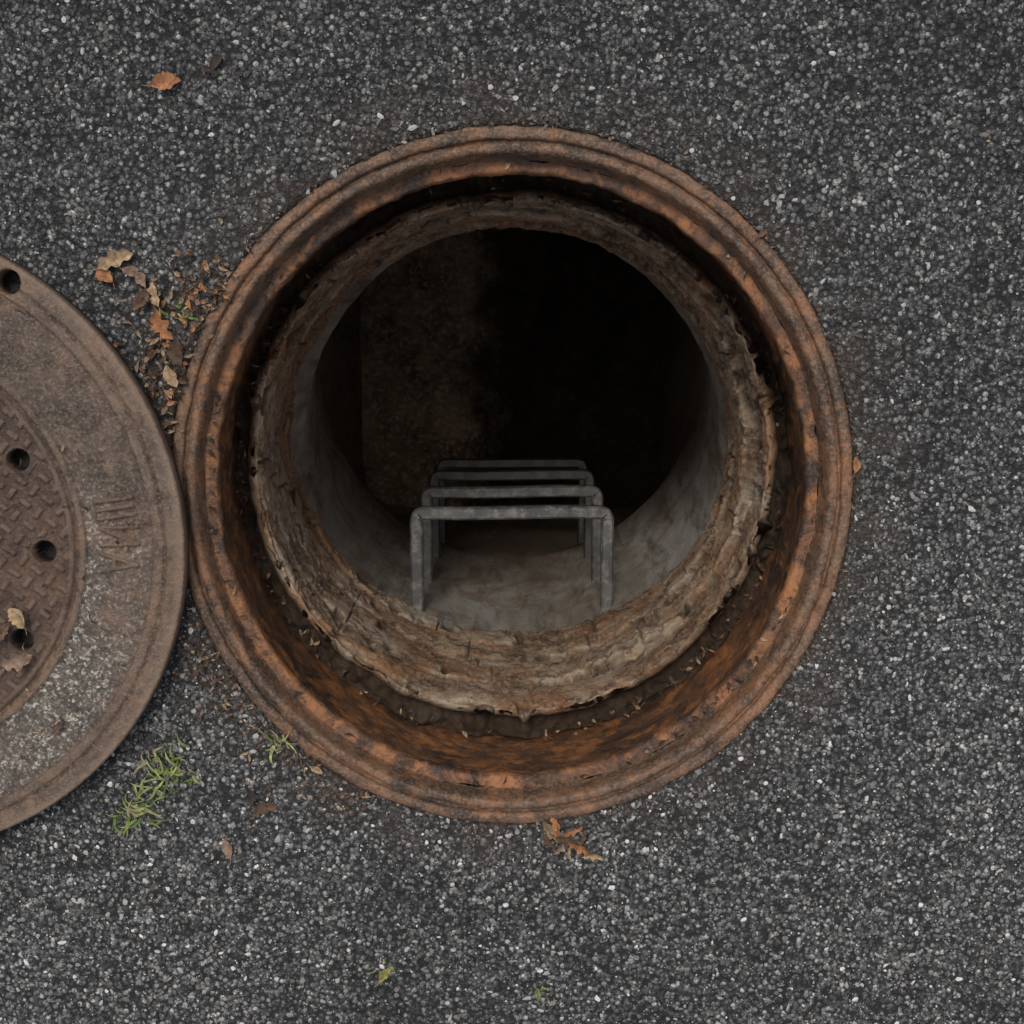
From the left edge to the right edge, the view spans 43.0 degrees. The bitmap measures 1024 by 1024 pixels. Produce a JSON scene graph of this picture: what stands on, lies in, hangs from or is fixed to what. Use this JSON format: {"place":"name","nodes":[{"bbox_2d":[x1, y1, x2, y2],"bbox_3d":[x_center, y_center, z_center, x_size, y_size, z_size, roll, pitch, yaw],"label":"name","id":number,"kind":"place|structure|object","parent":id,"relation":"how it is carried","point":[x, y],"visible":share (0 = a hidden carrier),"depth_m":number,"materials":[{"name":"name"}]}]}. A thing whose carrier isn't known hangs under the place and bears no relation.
{"place":"outdoors","nodes":[
{"label":"outdoors","id":0,"kind":"place"},
{"bbox_2d":[0,0,1023,1023],"bbox_3d":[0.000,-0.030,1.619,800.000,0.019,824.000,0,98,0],"label":"asphalt road","id":1,"kind":"structure","parent":0,"point":[954,45],"depth_m":1.63,"materials":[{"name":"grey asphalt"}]},
{"bbox_2d":[0,254,188,830],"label":"manhole cover","id":2,"kind":"object","parent":1,"relation":"on","point":[75,385],"visible":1,"depth_m":1.58,"materials":[{"name":"brown metal"}]},
{"bbox_2d":[105,297,555,1004],"bbox_3d":[-0.352,0.281,1.650,0.411,0.014,1.029,-26,98,4],"label":"grass tuft","id":3,"kind":"object","parent":1,"relation":"on","point":[167,771],"visible":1,"depth_m":1.66,"materials":[{"name":"green plant"}]},
{"bbox_2d":[0,5,1005,1021],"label":"dry leaves","id":4,"kind":"object","parent":1,"relation":"on","point":[162,80],"visible":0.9,"depth_m":1.60,"materials":[{"name":"brown plant"}]},
{"bbox_2d":[172,125,852,823],"bbox_3d":[0.000,-0.343,2.956,1.120,2.752,1.160,0,98,0],"label":"open manhole","id":5,"kind":"object","parent":1,"relation":"in","point":[526,309],"visible":0.94,"depth_m":1.91,"materials":[{"name":"metal"}]},
{"bbox_2d":[410,458,613,611],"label":"manhole steps","id":6,"kind":"structure","parent":5,"relation":"attached to","point":[432,514],"depth_m":2.74,"materials":[{"name":"galvanized steel"}]}
]}

